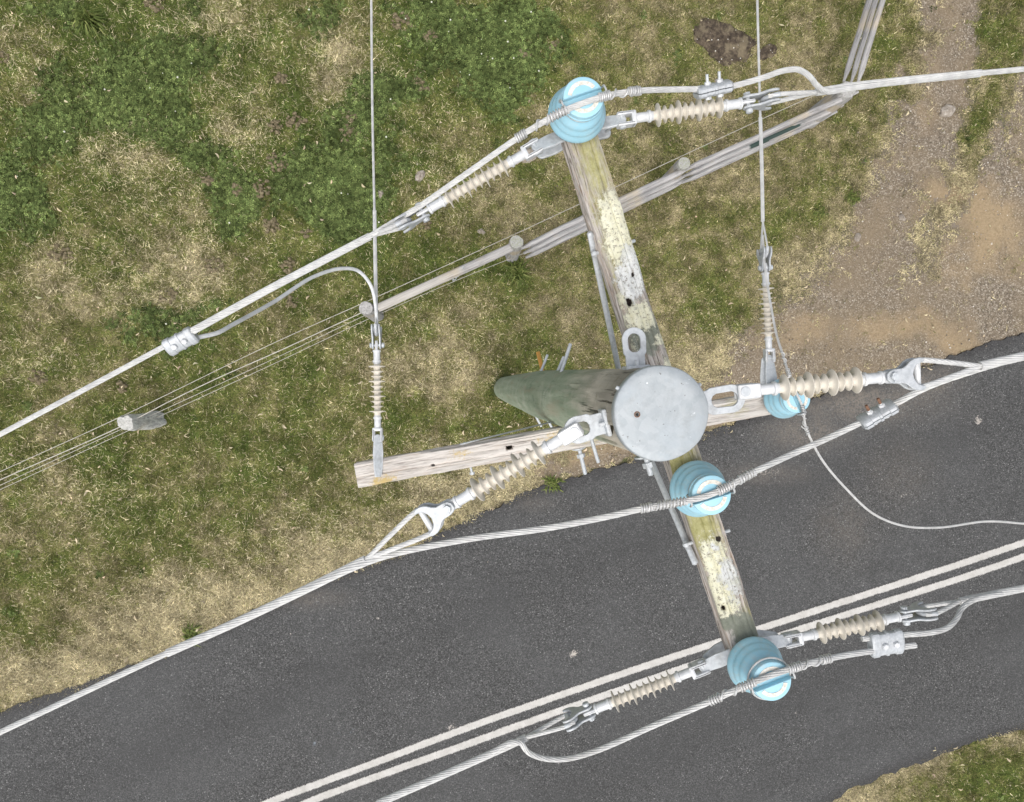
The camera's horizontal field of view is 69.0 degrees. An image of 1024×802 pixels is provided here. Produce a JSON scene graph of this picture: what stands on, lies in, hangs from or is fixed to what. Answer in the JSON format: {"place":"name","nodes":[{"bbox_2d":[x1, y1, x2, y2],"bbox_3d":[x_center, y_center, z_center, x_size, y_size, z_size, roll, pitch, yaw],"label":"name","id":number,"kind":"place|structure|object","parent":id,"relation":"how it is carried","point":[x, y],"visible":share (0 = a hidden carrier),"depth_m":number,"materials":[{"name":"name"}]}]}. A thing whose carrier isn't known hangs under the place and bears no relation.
{"place":"outdoors","nodes":[
{"label":"outdoors","id":0,"kind":"place"},
{"bbox_2d":[0,333,1023,801],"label":"road","id":1,"kind":"structure","parent":0,"point":[374,681],"depth_m":11.68,"materials":[{"name":"grey asphalt"}]},
{"bbox_2d":[0,0,1023,801],"bbox_3d":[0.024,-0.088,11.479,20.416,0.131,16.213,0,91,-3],"label":"grass","id":2,"kind":"structure","parent":0,"point":[94,532],"depth_m":11.32,"materials":[{"name":"plant"}]},
{"bbox_2d":[0,51,9,62],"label":"clod heap","id":3,"kind":"object","parent":2,"relation":"on","point":[2,55],"visible":1,"depth_m":10.93,"materials":[{"name":"brown soil"}]},
{"bbox_2d":[27,368,47,385],"bbox_3d":[-7.037,-0.347,11.064,0.281,0.083,0.224,25,90,-4],"label":"clod heap","id":4,"kind":"object","parent":2,"relation":"on","point":[37,378],"visible":1,"depth_m":11.06,"materials":[{"name":"brown soil"}]},
{"bbox_2d":[47,243,73,264],"bbox_3d":[-6.690,-2.165,11.042,0.346,0.081,0.327,38,89,-4],"label":"clod heap","id":5,"kind":"object","parent":2,"relation":"on","point":[60,254],"visible":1,"depth_m":11.03,"materials":[{"name":"brown soil"}]},
{"bbox_2d":[72,2,107,39],"bbox_3d":[-6.189,-5.536,10.876,0.587,0.296,0.576,0,91,-3],"label":"grass tussock","id":6,"kind":"object","parent":2,"relation":"on","point":[86,21],"depth_m":10.84,"materials":[{"name":"green plant"}]},
{"bbox_2d":[116,380,127,392],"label":"clod heap","id":7,"kind":"object","parent":2,"relation":"on","point":[120,389],"visible":1,"depth_m":11.13,"materials":[{"name":"brown soil"}]},
{"bbox_2d":[143,0,164,12],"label":"clod heap","id":8,"kind":"object","parent":2,"relation":"on","point":[154,8],"visible":1,"depth_m":11.03,"materials":[{"name":"brown soil"}]},
{"bbox_2d":[158,288,178,303],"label":"clod heap","id":9,"kind":"object","parent":2,"relation":"on","point":[162,298],"visible":1,"depth_m":11.14,"materials":[{"name":"brown soil"}]},
{"bbox_2d":[181,620,202,646],"bbox_3d":[-4.842,3.527,11.274,0.405,0.099,0.434,0,91,-3],"label":"grass tussock","id":10,"kind":"object","parent":2,"relation":"on","point":[192,632],"depth_m":11.26,"materials":[{"name":"green plant"}]},
{"bbox_2d":[201,175,214,185],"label":"clod heap","id":11,"kind":"object","parent":2,"relation":"on","point":[208,180],"visible":1,"depth_m":11.13,"materials":[{"name":"brown soil"}]},
{"bbox_2d":[204,257,223,273],"bbox_3d":[-4.474,-2.037,11.182,0.302,0.066,0.266,0,91,-3],"label":"clod heap","id":12,"kind":"object","parent":2,"relation":"on","point":[209,268],"visible":1,"depth_m":11.17,"materials":[{"name":"brown soil"}]},
{"bbox_2d":[0,254,521,489],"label":"wire fence","id":13,"kind":"object","parent":2,"relation":"on","point":[149,420],"visible":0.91,"depth_m":10.32,"materials":[{"name":"grey metal"}]},
{"bbox_2d":[253,179,270,197],"bbox_3d":[-3.756,-3.201,11.193,0.275,0.070,0.291,-19,92,-3],"label":"clod heap","id":14,"kind":"object","parent":2,"relation":"on","point":[261,191],"visible":1,"depth_m":11.18,"materials":[{"name":"brown soil"}]},
{"bbox_2d":[263,217,280,233],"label":"clod heap","id":15,"kind":"object","parent":2,"relation":"on","point":[272,222],"visible":1,"depth_m":11.20,"materials":[{"name":"brown soil"}]},
{"bbox_2d":[267,119,282,133],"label":"clod heap","id":16,"kind":"object","parent":2,"relation":"on","point":[275,122],"visible":1,"depth_m":11.17,"materials":[{"name":"brown soil"}]},
{"bbox_2d":[266,152,287,171],"bbox_3d":[-3.521,-3.603,11.196,0.299,0.073,0.315,-20,92,-3],"label":"clod heap","id":17,"kind":"object","parent":2,"relation":"on","point":[281,167],"visible":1,"depth_m":11.19,"materials":[{"name":"brown soil"}]},
{"bbox_2d":[274,72,287,83],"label":"clod heap","id":18,"kind":"object","parent":2,"relation":"on","point":[282,77],"visible":1,"depth_m":11.16,"materials":[{"name":"brown soil"}]},
{"bbox_2d":[279,257,295,273],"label":"clod heap","id":19,"kind":"object","parent":2,"relation":"on","point":[286,263],"visible":0.98,"depth_m":11.23,"materials":[{"name":"brown soil"}]},
{"bbox_2d":[284,295,297,307],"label":"clod heap","id":20,"kind":"object","parent":2,"relation":"on","point":[290,302],"visible":1,"depth_m":11.24,"materials":[{"name":"brown soil"}]},
{"bbox_2d":[285,111,307,130],"bbox_3d":[-3.256,-4.201,11.197,0.307,0.073,0.263,31,89,-4],"label":"clod heap","id":21,"kind":"object","parent":2,"relation":"on","point":[290,121],"visible":1,"depth_m":11.19,"materials":[{"name":"brown soil"}]},
{"bbox_2d":[300,228,312,238],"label":"clod heap","id":22,"kind":"object","parent":2,"relation":"on","point":[308,230],"visible":1,"depth_m":11.24,"materials":[{"name":"brown soil"}]},
{"bbox_2d":[339,123,361,142],"bbox_3d":[-2.450,-4.046,11.247,0.356,0.077,0.312,0,91,-3],"label":"clod heap","id":23,"kind":"object","parent":2,"relation":"on","point":[349,131],"visible":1,"depth_m":11.23,"materials":[{"name":"brown soil"}]},
{"bbox_2d":[346,110,356,122],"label":"clod heap","id":24,"kind":"object","parent":2,"relation":"on","point":[348,116],"visible":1,"depth_m":11.23,"materials":[{"name":"brown soil"}]},
{"bbox_2d":[391,12,412,30],"bbox_3d":[-1.655,-5.742,11.254,0.346,0.076,0.299,0,91,-3],"label":"clod heap","id":25,"kind":"object","parent":2,"relation":"on","point":[397,26],"visible":1,"depth_m":11.24,"materials":[{"name":"brown soil"}]},
{"bbox_2d":[415,170,424,181],"bbox_3d":[-1.397,-3.432,11.342,0.136,0.091,0.199,30,90,-4],"label":"stone","id":26,"kind":"object","parent":2,"relation":"on","point":[419,176],"visible":1,"depth_m":11.32,"materials":[{"name":"beige stone"}]},
{"bbox_2d":[413,77,429,91],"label":"clod heap","id":27,"kind":"object","parent":2,"relation":"on","point":[422,82],"visible":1,"depth_m":11.28,"materials":[{"name":"brown soil"}]},
{"bbox_2d":[422,221,431,229],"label":"clod heap","id":28,"kind":"object","parent":2,"relation":"on","point":[426,224],"visible":0.73,"depth_m":11.33,"materials":[{"name":"brown soil"}]},
{"bbox_2d":[423,29,437,41],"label":"clod heap","id":29,"kind":"object","parent":2,"relation":"on","point":[428,34],"visible":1,"depth_m":11.27,"materials":[{"name":"brown soil"}]},
{"bbox_2d":[0,0,1003,799],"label":"clover","id":30,"kind":"object","parent":2,"relation":"on","point":[496,44],"depth_m":11.19,"materials":[{"name":"green plant"}]},
{"bbox_2d":[232,182,242,196],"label":"clod heap","id":31,"kind":"object","parent":30,"relation":"on","point":[234,184],"visible":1,"depth_m":11.15,"materials":[{"name":"brown soil"}]},
{"bbox_2d":[0,0,1017,801],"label":"fallen leaves","id":32,"kind":"object","parent":2,"relation":"on","point":[416,344],"visible":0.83,"depth_m":11.30,"materials":[{"name":"brown plant"}]},
{"bbox_2d":[503,256,535,288],"bbox_3d":[0.099,-2.004,11.382,0.594,0.196,0.591,0,91,-3],"label":"grass tussock","id":33,"kind":"object","parent":2,"relation":"on","point":[518,274],"depth_m":11.37,"materials":[{"name":"green plant"}]},
{"bbox_2d":[518,48,532,57],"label":"clod heap","id":34,"kind":"object","parent":2,"relation":"on","point":[524,53],"visible":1,"depth_m":11.35,"materials":[{"name":"brown soil"}]},
{"bbox_2d":[517,149,536,162],"bbox_3d":[0.228,-3.770,11.430,0.353,0.091,0.238,0,91,-3],"label":"stone","id":35,"kind":"object","parent":2,"relation":"on","point":[529,151],"visible":0.27,"depth_m":11.42,"materials":[{"name":"beige stone"}]},
{"bbox_2d":[547,40,559,51],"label":"clod heap","id":36,"kind":"object","parent":2,"relation":"on","point":[553,44],"visible":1,"depth_m":11.39,"materials":[{"name":"brown soil"}]},
{"bbox_2d":[542,473,564,492],"bbox_3d":[0.628,1.282,11.551,0.450,0.080,0.347,0,91,-3],"label":"grass tussock","id":37,"kind":"object","parent":2,"relation":"on","point":[552,483],"depth_m":11.54,"materials":[{"name":"green plant"}]},
{"bbox_2d":[354,115,791,671],"bbox_3d":[0.361,0.052,7.124,2.206,9.226,2.216,32,89,-4],"label":"power pole","id":38,"kind":"object","parent":2,"relation":"on","point":[649,404],"visible":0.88,"depth_m":3.28,"materials":[{"name":"wood"}]},
{"bbox_2d":[369,324,385,441],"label":"strain insulator","id":39,"kind":"object","parent":38,"relation":"attached to","point":[377,401],"visible":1,"depth_m":4.48,"materials":[{"name":"ceramic"}]},
{"bbox_2d":[198,267,377,338],"bbox_3d":[-1.225,-0.518,3.965,0.894,1.078,0.377,-13,92,-3],"label":"jumper wire","id":40,"kind":"object","parent":39,"relation":"attached to","point":[260,309],"visible":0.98,"depth_m":4.03,"materials":[{"name":"grey metal"}]},
{"bbox_2d":[370,0,377,331],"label":"overhead conductor","id":41,"kind":"object","parent":39,"relation":"attached to","point":[373,176],"visible":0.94,"depth_m":4.60,"materials":[{"name":"metal"}]},
{"bbox_2d":[393,138,542,232],"bbox_3d":[-0.188,-0.929,3.220,0.707,0.123,0.099,-28,93,6],"label":"strain insulator","id":42,"kind":"object","parent":38,"relation":"attached to","point":[513,160],"visible":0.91,"depth_m":3.20,"materials":[{"name":"ceramic"}]},
{"bbox_2d":[0,218,406,436],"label":"overhead conductor","id":43,"kind":"object","parent":42,"relation":"attached to","point":[279,283],"visible":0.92,"depth_m":3.38,"materials":[{"name":"metal"}]},
{"bbox_2d":[161,326,199,355],"bbox_3d":[-1.527,-0.281,3.438,0.150,0.100,0.085,-28,123,1],"label":"wire clamp","id":44,"kind":"object","parent":43,"relation":"attached to","point":[177,343],"visible":1,"depth_m":3.40,"materials":[{"name":"metal"}]},
{"bbox_2d":[414,422,583,535],"bbox_3d":[-0.046,0.279,2.766,0.707,0.099,0.123,-32,93,11],"label":"strain insulator","id":45,"kind":"object","parent":38,"relation":"attached to","point":[439,513],"visible":1,"depth_m":2.75,"materials":[{"name":"ceramic"}]},
{"bbox_2d":[0,505,429,734],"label":"overhead conductor","id":46,"kind":"object","parent":45,"relation":"attached to","point":[241,619],"visible":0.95,"depth_m":2.99,"materials":[{"name":"metal"}]},
{"bbox_2d":[548,77,605,142],"bbox_3d":[0.278,-1.216,3.101,0.246,0.264,0.246,-20,92,-3],"label":"pin insulator","id":47,"kind":"object","parent":38,"relation":"attached to","point":[567,128],"visible":0.81,"depth_m":3.04,"materials":[{"name":"glass"}]},
{"bbox_2d":[360,84,699,242],"bbox_3d":[0.072,-1.103,3.141,1.657,0.428,0.231,-21,93,-3],"label":"jumper wire","id":48,"kind":"object","parent":47,"relation":"attached to","point":[601,97],"visible":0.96,"depth_m":3.00,"materials":[{"name":"metal"}]},
{"bbox_2d":[693,71,733,99],"bbox_3d":[0.834,-1.308,3.092,0.150,0.085,0.100,-14,120,-3],"label":"wire clamp","id":49,"kind":"object","parent":48,"relation":"attached to","point":[718,88],"visible":0.96,"depth_m":3.07,"materials":[{"name":"metal"}]},
{"bbox_2d":[733,66,877,94],"bbox_3d":[1.185,-1.356,3.178,0.838,0.155,0.094,-6,92,-3],"label":"jumper wire","id":50,"kind":"object","parent":48,"relation":"attached to","point":[809,76],"visible":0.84,"depth_m":3.13,"materials":[{"name":"metal"}]},
{"bbox_2d":[562,658,710,731],"bbox_3d":[0.565,1.341,3.414,0.707,0.123,0.099,-23,93,5],"label":"strain insulator","id":51,"kind":"object","parent":38,"relation":"attached to","point":[588,710],"visible":0.99,"depth_m":3.40,"materials":[{"name":"ceramic"}]},
{"bbox_2d":[376,714,574,801],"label":"overhead conductor","id":52,"kind":"object","parent":51,"relation":"attached to","point":[457,768],"visible":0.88,"depth_m":3.52,"materials":[{"name":"metal"}]},
{"bbox_2d":[615,88,780,129],"bbox_3d":[0.799,-1.261,3.223,0.707,0.123,0.099,-9,92,-3],"label":"strain insulator","id":53,"kind":"object","parent":38,"relation":"attached to","point":[717,106],"visible":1,"depth_m":3.20,"materials":[{"name":"ceramic"}]},
{"bbox_2d":[768,66,1023,104],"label":"overhead conductor","id":54,"kind":"object","parent":53,"relation":"attached to","point":[885,82],"visible":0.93,"depth_m":3.29,"materials":[{"name":"metal"}]},
{"bbox_2d":[669,460,730,516],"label":"pin insulator","id":55,"kind":"object","parent":38,"relation":"attached to","point":[708,479],"visible":0.88,"depth_m":3.11,"materials":[{"name":"glass"}]},
{"bbox_2d":[305,366,998,592],"bbox_3d":[0.684,0.367,2.924,3.082,0.332,0.288,-18,92,-3],"label":"jumper wire","id":56,"kind":"object","parent":55,"relation":"attached to","point":[740,479],"visible":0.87,"depth_m":2.99,"materials":[{"name":"metal"}]},
{"bbox_2d":[856,398,898,429],"bbox_3d":[1.491,0.043,3.050,0.150,0.085,0.100,-33,111,10],"label":"wire clamp","id":57,"kind":"object","parent":56,"relation":"attached to","point":[871,417],"visible":0.98,"depth_m":3.03,"materials":[{"name":"silver metal"}]},
{"bbox_2d":[727,636,790,700],"bbox_3d":[1.067,1.156,3.205,0.246,0.264,0.246,-20,92,-3],"label":"pin insulator","id":58,"kind":"object","parent":38,"relation":"attached to","point":[745,655],"visible":0.82,"depth_m":3.15,"materials":[{"name":"glass"}]},
{"bbox_2d":[491,642,916,761],"bbox_3d":[0.804,1.294,3.287,1.910,0.520,0.259,-22,93,-3],"label":"jumper wire","id":59,"kind":"object","parent":58,"relation":"attached to","point":[752,682],"visible":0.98,"depth_m":3.13,"materials":[{"name":"metal"}]},
{"bbox_2d":[867,628,904,657],"bbox_3d":[1.601,1.035,3.204,0.145,0.100,0.110,-7,98,-6],"label":"wire clamp","id":60,"kind":"object","parent":59,"relation":"attached to","point":[885,642],"visible":0.99,"depth_m":3.17,"materials":[{"name":"metal"}]},
{"bbox_2d":[860,591,1003,641],"bbox_3d":[1.883,0.974,3.313,0.788,0.229,0.065,-9,92,-3],"label":"jumper wire","id":61,"kind":"object","parent":60,"relation":"attached to","point":[952,623],"visible":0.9,"depth_m":3.28,"materials":[{"name":"metal"}]},
{"bbox_2d":[756,246,775,361],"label":"strain insulator","id":62,"kind":"object","parent":38,"relation":"attached to","point":[767,328],"visible":0.84,"depth_m":4.59,"materials":[{"name":"ceramic"}]},
{"bbox_2d":[756,0,767,254],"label":"overhead conductor","id":63,"kind":"object","parent":62,"relation":"attached to","point":[761,149],"visible":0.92,"depth_m":4.61,"materials":[{"name":"metal"}]},
{"bbox_2d":[764,379,809,418],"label":"pin insulator","id":64,"kind":"object","parent":38,"relation":"attached to","point":[791,405],"visible":0.52,"depth_m":4.44,"materials":[{"name":"glass"}]},
{"bbox_2d":[762,235,1023,528],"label":"jumper wire","id":65,"kind":"object","parent":64,"relation":"attached to","point":[802,407],"visible":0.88,"depth_m":4.54,"materials":[{"name":"metal"}]},
{"bbox_2d":[734,357,925,400],"bbox_3d":[1.174,-0.067,2.753,0.707,0.099,0.122,-6,92,-3],"label":"strain insulator","id":66,"kind":"object","parent":38,"relation":"attached to","point":[833,382],"visible":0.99,"depth_m":2.74,"materials":[{"name":"ceramic"}]},
{"bbox_2d":[906,352,1023,387],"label":"overhead conductor","id":67,"kind":"object","parent":66,"relation":"attached to","point":[999,361],"visible":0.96,"depth_m":2.77,"materials":[{"name":"metal"}]},
{"bbox_2d":[780,601,938,648],"bbox_3d":[1.589,1.031,3.425,0.707,0.123,0.099,-11,92,-3],"label":"strain insulator","id":68,"kind":"object","parent":38,"relation":"attached to","point":[875,620],"visible":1,"depth_m":3.41,"materials":[{"name":"ceramic"}]},
{"bbox_2d":[923,584,1023,616],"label":"overhead conductor","id":69,"kind":"object","parent":68,"relation":"attached to","point":[950,604],"visible":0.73,"depth_m":3.46,"materials":[{"name":"metal"}]},
{"bbox_2d":[368,0,885,311],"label":"timber fence","id":70,"kind":"object","parent":2,"relation":"on","point":[825,107],"visible":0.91,"depth_m":10.57,"materials":[{"name":"wood"}]},
{"bbox_2d":[693,17,756,65],"bbox_3d":[3.280,-5.556,11.563,1.070,0.096,0.638,25,90,-4],"label":"earth mound","id":71,"kind":"object","parent":2,"relation":"on","point":[726,44],"visible":1,"depth_m":11.54,"materials":[{"name":"brown soil"}]},
{"bbox_2d":[756,43,776,60],"bbox_3d":[3.976,-5.429,11.611,0.376,0.089,0.240,-35,93,-2],"label":"earth mound","id":72,"kind":"object","parent":2,"relation":"on","point":[768,50],"visible":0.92,"depth_m":11.59,"materials":[{"name":"brown soil"}]},
{"bbox_2d":[811,203,828,217],"bbox_3d":[4.831,-2.976,11.687,0.288,0.096,0.244,0,91,-3],"label":"grass tussock","id":73,"kind":"object","parent":2,"relation":"on","point":[816,213],"depth_m":11.68,"materials":[{"name":"green plant"}]},
{"bbox_2d":[845,189,860,206],"bbox_3d":[5.371,-3.198,11.713,0.292,0.098,0.247,-36,93,-2],"label":"grass tussock","id":74,"kind":"object","parent":2,"relation":"on","point":[853,197],"depth_m":11.70,"materials":[{"name":"green plant"}]},
{"bbox_2d":[354,0,1023,478],"bbox_3d":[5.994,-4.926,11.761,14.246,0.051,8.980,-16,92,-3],"label":"gravel driveway","id":75,"kind":"structure","parent":0,"point":[1001,229],"depth_m":11.83,"materials":[{"name":"beige gravel"}]},
{"bbox_2d":[854,233,860,241],"bbox_3d":[5.466,-2.588,11.768,0.100,0.088,0.139,25,90,-4],"label":"stone","id":76,"kind":"object","parent":75,"relation":"on","point":[857,236],"visible":1,"depth_m":11.75,"materials":[{"name":"beige stone"}]},
{"bbox_2d":[899,214,904,220],"bbox_3d":[6.184,-2.907,11.802,0.089,0.090,0.122,-21,93,-3],"label":"stone","id":77,"kind":"object","parent":75,"relation":"on","point":[901,217],"visible":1,"depth_m":11.79,"materials":[{"name":"beige stone"}]},
{"bbox_2d":[940,104,955,116],"bbox_3d":[6.916,-4.606,11.805,0.255,0.087,0.206,0,91,-3],"label":"stone","id":78,"kind":"object","parent":75,"relation":"on","point":[947,110],"visible":1,"depth_m":11.79,"materials":[{"name":"beige stone"}]}
]}

